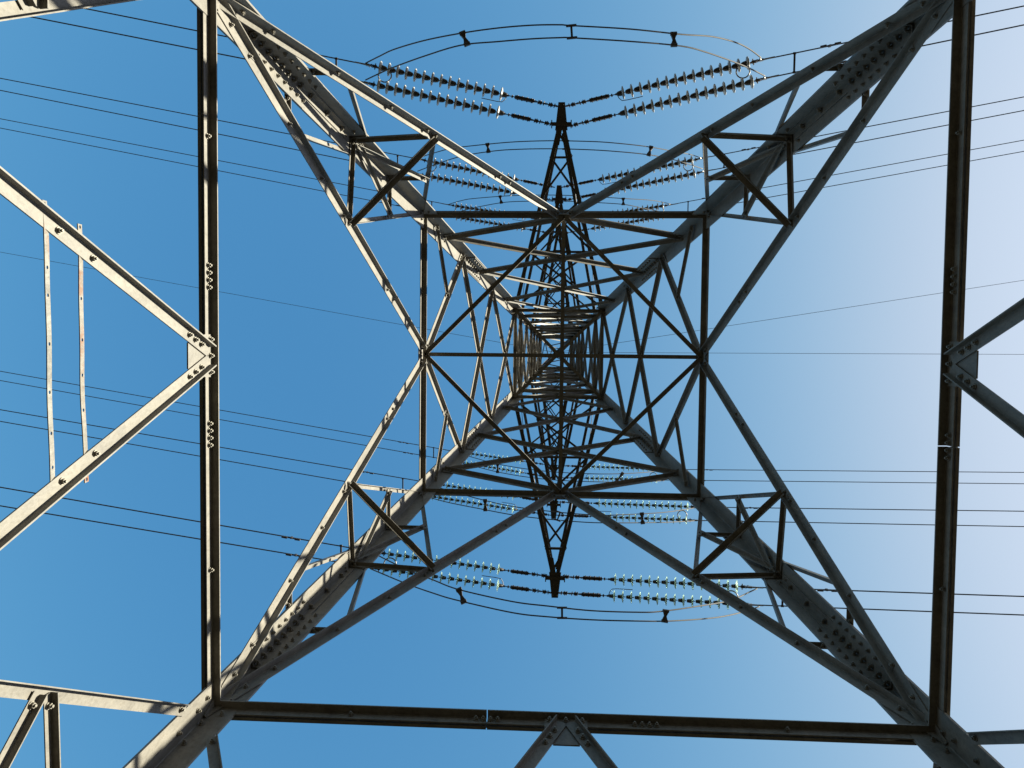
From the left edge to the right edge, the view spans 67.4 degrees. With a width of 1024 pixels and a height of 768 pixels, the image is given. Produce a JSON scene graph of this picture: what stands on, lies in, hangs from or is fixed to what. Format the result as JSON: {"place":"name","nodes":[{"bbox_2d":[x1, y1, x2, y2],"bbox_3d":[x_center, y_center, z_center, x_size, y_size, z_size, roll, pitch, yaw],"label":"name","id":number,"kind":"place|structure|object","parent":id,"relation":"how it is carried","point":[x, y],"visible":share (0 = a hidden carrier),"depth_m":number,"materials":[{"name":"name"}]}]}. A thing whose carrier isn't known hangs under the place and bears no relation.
{"place":"outdoors","nodes":[
{"label":"outdoors","id":0,"kind":"place"},
{"bbox_2d":[0,0,1023,767],"label":"sky","id":1,"kind":"structure","parent":0,"point":[85,605],"materials":[{"name":"blue"}]},
{"bbox_3d":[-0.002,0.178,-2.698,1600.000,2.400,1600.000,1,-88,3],"label":"ground","id":2,"kind":"structure","parent":0,"visible":0},
{"bbox_2d":[0,0,1023,767],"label":"lattice tower","id":3,"kind":"structure","parent":2,"relation":"on","point":[886,50],"depth_m":7.51,"materials":[{"name":"metal"}]},
{"bbox_2d":[2,252,550,351],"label":"earth wire","id":4,"kind":"object","parent":3,"relation":"attached to","point":[263,299],"visible":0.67,"depth_m":42.84,"materials":[{"name":"metal"}]},
{"bbox_2d":[355,61,558,107],"bbox_3d":[-1.400,-7.542,19.562,5.311,0.331,0.517,11,-88,-3],"label":"insulator string","id":5,"kind":"object","parent":3,"relation":"attached to","point":[424,76],"visible":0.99,"depth_m":19.48,"materials":[{"name":"metal"}]},
{"bbox_2d":[85,8,357,63],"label":"conductor wire","id":6,"kind":"object","parent":5,"relation":"attached to","point":[187,28],"visible":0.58,"depth_m":19.31,"materials":[{"name":"metal"}]},
{"bbox_2d":[365,24,760,62],"bbox_3d":[1.132,-7.855,17.690,9.886,3.041,0.515,1,-88,3],"label":"jumper cable","id":7,"kind":"object","parent":6,"relation":"attached to","point":[563,25],"visible":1,"depth_m":16.68,"materials":[{"name":"metal"}]},
{"bbox_2d":[361,79,552,125],"bbox_3d":[-1.453,-7.177,19.582,5.254,0.328,0.328,12,-88,-3],"label":"insulator string","id":8,"kind":"object","parent":3,"relation":"attached to","point":[430,97],"visible":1,"depth_m":19.50,"materials":[{"name":"glass"}]},
{"bbox_2d":[31,17,326,75],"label":"conductor wire","id":9,"kind":"object","parent":8,"relation":"attached to","point":[133,36],"visible":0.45,"depth_m":19.32,"materials":[{"name":"metal"}]},
{"bbox_2d":[369,557,551,593],"bbox_3d":[-1.433,5.030,20.098,5.112,0.300,0.488,9,-88,-3],"label":"insulator string","id":10,"kind":"object","parent":3,"relation":"attached to","point":[482,582],"visible":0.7,"depth_m":20.07,"materials":[{"name":"glass"}]},
{"bbox_2d":[0,505,334,561],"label":"conductor wire","id":11,"kind":"object","parent":10,"relation":"attached to","point":[159,532],"visible":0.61,"depth_m":19.85,"materials":[{"name":"metal"}]},
{"bbox_2d":[371,569,759,621],"bbox_3d":[1.229,5.162,18.238,10.044,3.035,0.310,5,-87,3],"label":"jumper cable","id":12,"kind":"object","parent":10,"relation":"hanging from","point":[567,618],"visible":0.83,"depth_m":17.15,"materials":[{"name":"metal"}]},
{"bbox_2d":[382,548,548,577],"bbox_3d":[-1.386,4.706,20.081,4.908,0.288,0.288,9,-88,-3],"label":"insulator string","id":13,"kind":"object","parent":3,"relation":"attached to","point":[460,563],"visible":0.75,"depth_m":20.04,"materials":[{"name":"glass"}]},
{"bbox_2d":[0,487,348,547],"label":"conductor wire","id":14,"kind":"object","parent":13,"relation":"attached to","point":[171,516],"visible":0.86,"depth_m":19.83,"materials":[{"name":"metal"}]},
{"bbox_2d":[281,536,299,540],"bbox_3d":[-5.718,3.990,19.881,0.481,0.137,0.059,10,-87,-1],"label":"vibration damper","id":15,"kind":"object","parent":14,"relation":"attached to","point":[291,537],"visible":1,"depth_m":19.82,"materials":[{"name":"metal"}]},
{"bbox_2d":[379,556,756,612],"bbox_3d":[1.260,4.867,18.223,9.822,3.037,0.126,5,-87,3],"label":"jumper cable","id":16,"kind":"object","parent":13,"relation":"hanging from","point":[575,608],"visible":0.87,"depth_m":17.03,"materials":[{"name":"metal"}]},
{"bbox_2d":[455,587,466,604],"bbox_3d":[-1.156,4.822,17.480,0.140,0.089,0.385,-22,-111,-6],"label":"jumper spacer","id":17,"kind":"object","parent":16,"relation":"attached to","point":[463,600],"visible":1,"depth_m":17.45,"materials":[{"name":"metal"}]},
{"bbox_2d":[557,606,566,618],"bbox_3d":[1.091,4.990,16.735,0.220,0.055,0.276,-1,-87,3],"label":"jumper spacer","id":18,"kind":"object","parent":16,"relation":"attached to","point":[561,608],"visible":1,"depth_m":16.72,"materials":[{"name":"metal"}]},
{"bbox_2d":[661,609,668,622],"bbox_3d":[3.429,5.191,17.169,0.140,0.089,0.298,8,-96,4],"label":"jumper spacer","id":19,"kind":"object","parent":16,"relation":"attached to","point":[664,618],"visible":1,"depth_m":17.14,"materials":[{"name":"metal"}]},
{"bbox_2d":[410,157,554,187],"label":"insulator string","id":20,"kind":"object","parent":3,"relation":"attached to","point":[466,168],"visible":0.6,"depth_m":27.87,"materials":[{"name":"glass"}]},
{"bbox_2d":[0,78,409,157],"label":"conductor wire","id":21,"kind":"object","parent":20,"relation":"attached to","point":[167,110],"visible":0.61,"depth_m":27.62,"materials":[{"name":"metal"}]},
{"bbox_2d":[425,140,699,157],"bbox_3d":[1.582,-7.968,26.084,10.100,3.034,0.273,1,-88,3],"label":"jumper cable","id":22,"kind":"object","parent":21,"relation":"attached to","point":[569,140],"visible":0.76,"depth_m":24.91,"materials":[{"name":"metal"}]},
{"bbox_2d":[421,172,551,200],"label":"insulator string","id":23,"kind":"object","parent":3,"relation":"attached to","point":[457,181],"visible":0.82,"depth_m":27.89,"materials":[{"name":"glass"}]},
{"bbox_2d":[0,90,348,160],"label":"conductor wire","id":24,"kind":"object","parent":23,"relation":"attached to","point":[167,123],"visible":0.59,"depth_m":27.66,"materials":[{"name":"metal"}]},
{"bbox_2d":[442,202,534,220],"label":"insulator string","id":25,"kind":"object","parent":3,"relation":"attached to","point":[461,206],"visible":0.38,"depth_m":35.22,"materials":[{"name":"glass"}]},
{"bbox_2d":[0,118,441,203],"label":"conductor wire","id":26,"kind":"object","parent":25,"relation":"attached to","point":[187,154],"visible":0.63,"depth_m":34.95,"materials":[{"name":"metal"}]},
{"bbox_2d":[450,195,669,203],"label":"jumper cable","id":27,"kind":"object","parent":25,"relation":"hanging from","point":[563,195],"visible":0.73,"depth_m":33.26,"materials":[{"name":"metal"}]},
{"bbox_2d":[443,482,533,500],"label":"insulator string","id":28,"kind":"object","parent":3,"relation":"attached to","point":[464,487],"visible":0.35,"depth_m":28.37,"materials":[{"name":"metal"}]},
{"bbox_2d":[0,409,418,480],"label":"conductor wire","id":29,"kind":"object","parent":28,"relation":"attached to","point":[219,447],"visible":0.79,"depth_m":28.16,"materials":[{"name":"metal"}]},
{"bbox_2d":[441,488,694,515],"bbox_3d":[1.695,4.124,26.591,9.938,3.030,0.066,5,-87,3],"label":"jumper cable","id":30,"kind":"object","parent":28,"relation":"hanging from","point":[584,514],"visible":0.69,"depth_m":25.58,"materials":[{"name":"metal"}]},
{"bbox_2d":[483,499,487,510],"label":"jumper spacer","id":31,"kind":"object","parent":30,"relation":"attached to","point":[485,508],"visible":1,"depth_m":25.86,"materials":[{"name":"metal"}]},
{"bbox_2d":[432,496,550,515],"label":"insulator string","id":32,"kind":"object","parent":3,"relation":"attached to","point":[479,503],"visible":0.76,"depth_m":28.41,"materials":[{"name":"metal"}]},
{"bbox_2d":[0,421,358,483],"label":"conductor wire","id":33,"kind":"object","parent":32,"relation":"attached to","point":[179,452],"visible":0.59,"depth_m":28.15,"materials":[{"name":"metal"}]},
{"bbox_2d":[431,498,695,522],"bbox_3d":[1.646,4.496,26.609,10.006,3.030,0.276,5,-87,3],"label":"jumper cable","id":34,"kind":"object","parent":32,"relation":"hanging from","point":[563,520],"visible":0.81,"depth_m":25.76,"materials":[{"name":"metal"}]},
{"bbox_2d":[640,512,644,523],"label":"jumper spacer","id":35,"kind":"object","parent":34,"relation":"attached to","point":[642,516],"visible":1,"depth_m":25.78,"materials":[{"name":"metal"}]},
{"bbox_2d":[447,450,543,464],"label":"insulator string","id":36,"kind":"object","parent":3,"relation":"attached to","point":[490,456],"visible":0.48,"depth_m":35.76,"materials":[{"name":"metal"}]},
{"bbox_2d":[0,371,445,449],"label":"conductor wire","id":37,"kind":"object","parent":36,"relation":"attached to","point":[220,410],"visible":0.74,"depth_m":35.48,"materials":[{"name":"metal"}]},
{"bbox_2d":[469,456,653,473],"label":"jumper cable","id":38,"kind":"object","parent":36,"relation":"hanging from","point":[564,472],"visible":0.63,"depth_m":33.21,"materials":[{"name":"metal"}]},
{"bbox_2d":[464,461,540,476],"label":"insulator string","id":39,"kind":"object","parent":3,"relation":"attached to","point":[507,469],"visible":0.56,"depth_m":35.82,"materials":[{"name":"metal"}]},
{"bbox_2d":[0,380,435,457],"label":"conductor wire","id":40,"kind":"object","parent":39,"relation":"attached to","point":[219,419],"visible":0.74,"depth_m":35.50,"materials":[{"name":"metal"}]},
{"bbox_2d":[463,463,663,481],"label":"jumper cable","id":41,"kind":"object","parent":39,"relation":"hanging from","point":[541,478],"visible":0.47,"depth_m":32.95,"materials":[{"name":"metal"}]},
{"bbox_2d":[456,218,553,233],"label":"insulator string","id":42,"kind":"object","parent":3,"relation":"attached to","point":[484,221],"visible":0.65,"depth_m":35.27,"materials":[{"name":"metal"}]},
{"bbox_2d":[1,128,395,205],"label":"conductor wire","id":43,"kind":"object","parent":42,"relation":"attached to","point":[178,162],"visible":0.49,"depth_m":34.96,"materials":[{"name":"metal"}]},
{"bbox_2d":[557,464,643,471],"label":"insulator string","id":44,"kind":"object","parent":3,"relation":"attached to","point":[612,467],"visible":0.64,"depth_m":35.53,"materials":[{"name":"metal"}]},
{"bbox_2d":[687,469,1023,472],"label":"conductor wire","id":45,"kind":"object","parent":44,"relation":"attached to","point":[870,471],"visible":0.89,"depth_m":34.12,"materials":[{"name":"metal"}]},
{"bbox_2d":[562,472,664,482],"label":"insulator string","id":46,"kind":"object","parent":3,"relation":"attached to","point":[598,478],"visible":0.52,"depth_m":35.57,"materials":[{"name":"metal"}]},
{"bbox_2d":[705,480,1023,483],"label":"conductor wire","id":47,"kind":"object","parent":46,"relation":"attached to","point":[872,482],"visible":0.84,"depth_m":34.08,"materials":[{"name":"metal"}]},
{"bbox_2d":[567,218,663,233],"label":"insulator string","id":48,"kind":"object","parent":3,"relation":"attached to","point":[627,222],"visible":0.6,"depth_m":34.92,"materials":[{"name":"metal"}]},
{"bbox_2d":[462,201,655,210],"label":"jumper cable","id":49,"kind":"object","parent":48,"relation":"hanging from","point":[563,201],"visible":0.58,"depth_m":32.83,"materials":[{"name":"metal"}]},
{"bbox_2d":[694,151,1023,210],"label":"conductor wire","id":50,"kind":"object","parent":48,"relation":"attached to","point":[891,175],"visible":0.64,"depth_m":33.51,"materials":[{"name":"metal"}]},
{"bbox_2d":[558,499,693,510],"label":"insulator string","id":51,"kind":"object","parent":3,"relation":"attached to","point":[661,505],"visible":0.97,"depth_m":28.06,"materials":[{"name":"metal"}]},
{"bbox_2d":[727,507,1023,511],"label":"conductor wire","id":52,"kind":"object","parent":51,"relation":"attached to","point":[891,509],"visible":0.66,"depth_m":27.03,"materials":[{"name":"metal"}]},
{"bbox_2d":[556,510,704,523],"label":"insulator string","id":53,"kind":"object","parent":3,"relation":"attached to","point":[647,518],"visible":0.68,"depth_m":28.07,"materials":[{"name":"glass"}]},
{"bbox_2d":[705,520,1023,526],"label":"conductor wire","id":54,"kind":"object","parent":53,"relation":"attached to","point":[891,524],"visible":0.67,"depth_m":27.05,"materials":[{"name":"metal"}]},
{"bbox_2d":[562,156,710,187],"bbox_3d":[4.447,-7.545,27.671,5.408,0.338,0.526,-10,-89,9],"label":"insulator string","id":55,"kind":"object","parent":3,"relation":"attached to","point":[621,174],"visible":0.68,"depth_m":27.58,"materials":[{"name":"metal"}]},
{"bbox_2d":[711,96,1023,156],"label":"conductor wire","id":56,"kind":"object","parent":55,"relation":"attached to","point":[896,121],"visible":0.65,"depth_m":26.43,"materials":[{"name":"metal"}]},
{"bbox_2d":[598,203,677,219],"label":"insulator string","id":57,"kind":"object","parent":3,"relation":"attached to","point":[652,207],"visible":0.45,"depth_m":34.77,"materials":[{"name":"metal"}]},
{"bbox_2d":[675,140,1023,203],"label":"conductor wire","id":58,"kind":"object","parent":57,"relation":"attached to","point":[879,166],"visible":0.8,"depth_m":33.52,"materials":[{"name":"metal"}]},
{"bbox_2d":[564,169,712,200],"bbox_3d":[4.520,-7.164,27.684,5.413,0.338,0.338,-10,-89,9],"label":"insulator string","id":59,"kind":"object","parent":3,"relation":"attached to","point":[667,178],"visible":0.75,"depth_m":27.50,"materials":[{"name":"metal"}]},
{"bbox_2d":[417,148,702,171],"bbox_3d":[1.597,-7.625,26.097,10.249,3.034,0.121,1,-88,3],"label":"jumper cable","id":60,"kind":"object","parent":59,"relation":"hanging from","point":[561,148],"visible":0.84,"depth_m":24.96,"materials":[{"name":"metal"}]},
{"bbox_2d":[485,143,490,152],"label":"jumper spacer","id":61,"kind":"object","parent":60,"relation":"attached to","point":[487,146],"visible":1,"depth_m":25.22,"materials":[{"name":"metal"}]},
{"bbox_2d":[646,145,653,156],"bbox_3d":[4.562,-7.704,25.368,0.140,0.089,0.415,16,-108,8],"label":"jumper spacer","id":62,"kind":"object","parent":60,"relation":"attached to","point":[650,150],"visible":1,"depth_m":25.33,"materials":[{"name":"metal"}]},
{"bbox_2d":[713,110,1023,169],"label":"conductor wire","id":63,"kind":"object","parent":59,"relation":"attached to","point":[899,134],"visible":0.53,"depth_m":26.46,"materials":[{"name":"metal"}]},
{"bbox_2d":[558,588,762,608],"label":"insulator string","id":64,"kind":"object","parent":3,"relation":"attached to","point":[682,600],"visible":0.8,"depth_m":19.80,"materials":[{"name":"metal"}]},
{"bbox_2d":[758,604,1023,615],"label":"conductor wire","id":65,"kind":"object","parent":64,"relation":"attached to","point":[920,611],"visible":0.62,"depth_m":19.01,"materials":[{"name":"metal"}]},
{"bbox_2d":[559,574,762,591],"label":"insulator string","id":66,"kind":"object","parent":3,"relation":"attached to","point":[657,582],"visible":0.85,"depth_m":19.77,"materials":[{"name":"glass"}]},
{"bbox_2d":[763,587,1023,596],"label":"conductor wire","id":67,"kind":"object","parent":66,"relation":"attached to","point":[927,593],"visible":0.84,"depth_m":18.99,"materials":[{"name":"metal"}]},
{"bbox_2d":[817,588,836,591],"bbox_3d":[7.893,5.168,19.232,0.481,0.137,0.059,0,-88,7],"label":"vibration damper","id":68,"kind":"object","parent":67,"relation":"attached to","point":[822,590],"visible":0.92,"depth_m":19.19,"materials":[{"name":"metal"}]},
{"bbox_2d":[565,56,774,106],"bbox_3d":[3.921,-7.492,19.281,5.271,0.329,0.513,-10,-89,9],"label":"insulator string","id":69,"kind":"object","parent":3,"relation":"attached to","point":[692,75],"visible":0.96,"depth_m":19.17,"materials":[{"name":"metal"}]},
{"bbox_2d":[771,5,1023,58],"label":"conductor wire","id":70,"kind":"object","parent":69,"relation":"attached to","point":[948,21],"visible":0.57,"depth_m":18.66,"materials":[{"name":"metal"}]},
{"bbox_2d":[820,42,840,47],"bbox_3d":[7.749,-8.247,18.690,0.481,0.137,0.059,-9,-88,7],"label":"vibration damper","id":71,"kind":"object","parent":70,"relation":"attached to","point":[829,45],"visible":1,"depth_m":18.65,"materials":[{"name":"metal"}]},
{"bbox_2d":[567,74,778,127],"bbox_3d":[3.990,-7.105,19.296,5.319,0.332,0.332,-11,-89,9],"label":"insulator string","id":72,"kind":"object","parent":3,"relation":"attached to","point":[705,92],"visible":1,"depth_m":19.18,"materials":[{"name":"metal"}]},
{"bbox_2d":[365,37,764,80],"bbox_3d":[1.183,-7.478,17.703,9.993,3.040,0.287,1,-88,3],"label":"jumper cable","id":73,"kind":"object","parent":72,"relation":"hanging from","point":[566,37],"visible":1,"depth_m":16.78,"materials":[{"name":"metal"}]},
{"bbox_2d":[459,30,469,46],"bbox_3d":[-1.036,-7.572,16.822,0.140,0.089,0.376,-22,-98,0],"label":"jumper spacer","id":74,"kind":"object","parent":73,"relation":"attached to","point":[462,34],"visible":1,"depth_m":16.79,"materials":[{"name":"metal"}]},
{"bbox_2d":[566,24,576,39],"bbox_3d":[1.259,-7.440,16.207,0.220,0.055,0.311,-4,-88,3],"label":"jumper spacer","id":75,"kind":"object","parent":73,"relation":"attached to","point":[571,30],"visible":1,"depth_m":16.19,"materials":[{"name":"metal"}]},
{"bbox_2d":[670,31,677,46],"bbox_3d":[3.529,-7.516,16.735,0.140,0.089,0.348,-1,-96,3],"label":"jumper spacer","id":76,"kind":"object","parent":73,"relation":"attached to","point":[673,35],"visible":1,"depth_m":16.70,"materials":[{"name":"metal"}]},
{"bbox_2d":[776,24,1023,76],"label":"conductor wire","id":77,"kind":"object","parent":72,"relation":"attached to","point":[943,41],"visible":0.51,"depth_m":18.31,"materials":[{"name":"metal"}]},
{"bbox_2d":[792,52,795,73],"bbox_3d":[6.934,-7.887,18.842,0.070,0.055,0.515,1,-87,7],"label":"wire spacer","id":78,"kind":"object","parent":77,"relation":"attached to","point":[794,60],"visible":0.96,"depth_m":18.83,"materials":[{"name":"metal"}]},
{"bbox_2d":[565,352,1023,354],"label":"earth wire","id":79,"kind":"object","parent":3,"relation":"attached to","point":[801,353],"visible":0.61,"depth_m":41.47,"materials":[{"name":"metal"}]},
{"bbox_2d":[567,280,1022,350],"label":"earth wire","id":80,"kind":"object","parent":3,"relation":"attached to","point":[815,312],"visible":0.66,"depth_m":41.34,"materials":[{"name":"metal"}]}
]}

